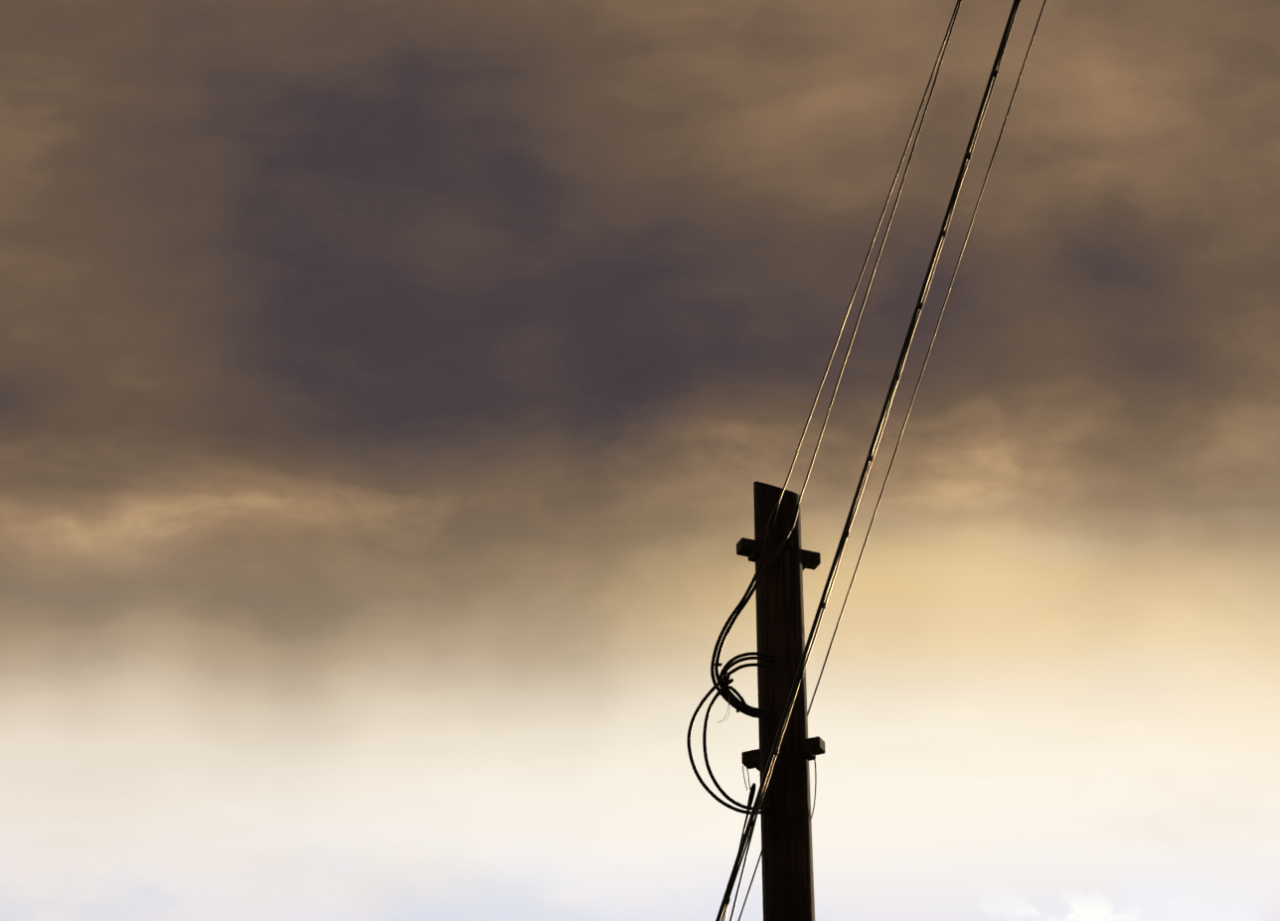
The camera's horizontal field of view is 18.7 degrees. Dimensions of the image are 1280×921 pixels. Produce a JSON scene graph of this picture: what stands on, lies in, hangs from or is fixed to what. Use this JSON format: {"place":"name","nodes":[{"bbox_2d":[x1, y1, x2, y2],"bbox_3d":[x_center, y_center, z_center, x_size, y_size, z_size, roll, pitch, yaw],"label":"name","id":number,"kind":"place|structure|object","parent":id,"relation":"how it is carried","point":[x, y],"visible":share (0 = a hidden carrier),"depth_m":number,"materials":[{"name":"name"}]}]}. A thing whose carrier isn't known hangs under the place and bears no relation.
{"place":"outdoors","nodes":[
{"label":"outdoors","id":0,"kind":"place"},
{"bbox_2d":[0,0,1279,920],"label":"sky","id":1,"kind":"structure","parent":0,"point":[396,396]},
{"bbox_2d":[722,0,1021,905],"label":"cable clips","id":2,"kind":"object","parent":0,"point":[870,459],"visible":0.94,"depth_m":15.76,"materials":[{"name":"black plastic"}]},
{"bbox_2d":[715,0,1018,920],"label":"aerial cable","id":3,"kind":"object","parent":2,"relation":"attached to","point":[867,463],"visible":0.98,"depth_m":15.77,"materials":[{"name":"black plastic"}]},
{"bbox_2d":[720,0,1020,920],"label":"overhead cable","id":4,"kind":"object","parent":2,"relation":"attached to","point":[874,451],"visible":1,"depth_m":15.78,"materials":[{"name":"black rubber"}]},
{"label":"ground","id":5,"kind":"structure","parent":0,"visible":0},
{"bbox_2d":[753,480,814,920],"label":"utility pole","id":6,"kind":"object","parent":5,"relation":"on","point":[787,864],"visible":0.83,"depth_m":16.12,"materials":[{"name":"brown wood"}]},
{"bbox_2d":[686,674,772,814],"bbox_3d":[0.378,1.168,15.970,0.384,0.628,0.048,11,-32,-19],"label":"cable loop","id":7,"kind":"object","parent":6,"relation":"attached to","point":[695,715],"visible":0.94,"depth_m":15.88,"materials":[{"name":"black rubber"}]},
{"bbox_2d":[702,678,773,810],"bbox_3d":[0.410,1.169,15.978,0.320,0.596,0.046,12,-32,-20],"label":"cable loop","id":8,"kind":"object","parent":6,"relation":"attached to","point":[716,783],"visible":0.92,"depth_m":15.89,"materials":[{"name":"black rubber"}]},
{"bbox_2d":[719,651,774,718],"bbox_3d":[0.448,0.927,16.133,0.240,0.307,0.051,8,-31,-14],"label":"cable loop","id":9,"kind":"object","parent":6,"relation":"attached to","point":[730,661],"visible":0.94,"depth_m":16.15,"materials":[{"name":"black rubber"}]},
{"bbox_2d":[722,656,774,715],"bbox_3d":[0.454,0.929,16.130,0.230,0.272,0.048,9,-31,-16],"label":"cable loop","id":10,"kind":"object","parent":6,"relation":"attached to","point":[729,666],"visible":0.96,"depth_m":16.13,"materials":[{"name":"black rubber"}]},
{"bbox_2d":[725,662,774,712],"bbox_3d":[0.459,0.936,16.125,0.220,0.226,0.048,10,-31,-17],"label":"cable loop","id":11,"kind":"object","parent":6,"relation":"attached to","point":[733,690],"visible":1,"depth_m":16.11,"materials":[{"name":"black rubber"}]},
{"bbox_2d":[714,503,799,810],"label":"cable clamps","id":12,"kind":"object","parent":6,"relation":"attached to","point":[793,519],"visible":0.65,"depth_m":16.49,"materials":[{"name":"black"}]},
{"bbox_2d":[723,814,748,920],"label":"cable","id":13,"kind":"object","parent":12,"relation":"attached to","point":[744,825],"visible":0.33,"depth_m":15.86,"materials":[{"name":"black rubber"}]},
{"bbox_2d":[710,529,770,719],"bbox_3d":[0.423,0.670,16.266,0.264,0.874,0.063,8,-31,-14],"label":"cable loop","id":14,"kind":"object","parent":12,"relation":"attached to","point":[724,627],"visible":0.92,"depth_m":16.23,"materials":[{"name":"black rubber"}]},
{"bbox_2d":[729,816,757,920],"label":"cable","id":15,"kind":"object","parent":12,"relation":"attached to","point":[739,881],"visible":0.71,"depth_m":15.84,"materials":[{"name":"black rubber"}]},
{"bbox_2d":[714,529,791,706],"bbox_3d":[0.474,0.674,16.291,0.335,0.860,0.071,3,-30,-6],"label":"cable loop","id":16,"kind":"object","parent":12,"relation":"attached to","point":[756,583],"visible":0.85,"depth_m":16.27,"materials":[{"name":"black rubber"}]},
{"bbox_2d":[777,0,959,504],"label":"drop wire","id":17,"kind":"object","parent":12,"relation":"attached to","point":[863,268],"visible":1,"depth_m":16.60,"materials":[{"name":"black"}]},
{"bbox_2d":[798,0,961,503],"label":"drop wire","id":18,"kind":"object","parent":12,"relation":"attached to","point":[882,242],"visible":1,"depth_m":16.60,"materials":[{"name":"black"}]},
{"bbox_2d":[736,537,820,570],"bbox_3d":[0.593,0.406,16.593,0.240,0.072,0.348,-21,-36,32],"label":"bracket","id":19,"kind":"object","parent":6,"relation":"attached to","point":[750,550],"visible":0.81,"depth_m":16.54,"materials":[{"name":"metal"}]},
{"bbox_2d":[741,736,825,771],"bbox_3d":[0.597,1.223,16.124,0.241,0.072,0.332,17,-34,-27],"label":"bracket","id":20,"kind":"object","parent":6,"relation":"attached to","point":[812,748],"visible":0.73,"depth_m":16.06,"materials":[{"name":"metal"}]},
{"bbox_2d":[809,759,816,820],"bbox_3d":[0.702,1.322,16.046,0.058,0.385,0.019,-16,-33,25],"label":"wire","id":21,"kind":"object","parent":6,"relation":"attached to","point":[815,788],"visible":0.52,"depth_m":16.02,"materials":[{"name":"black"}]},
{"bbox_2d":[737,0,1046,920],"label":"thin wire","id":22,"kind":"object","parent":6,"relation":"attached to","point":[912,400],"visible":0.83,"depth_m":16.67,"materials":[{"name":"black metal"}]}
]}

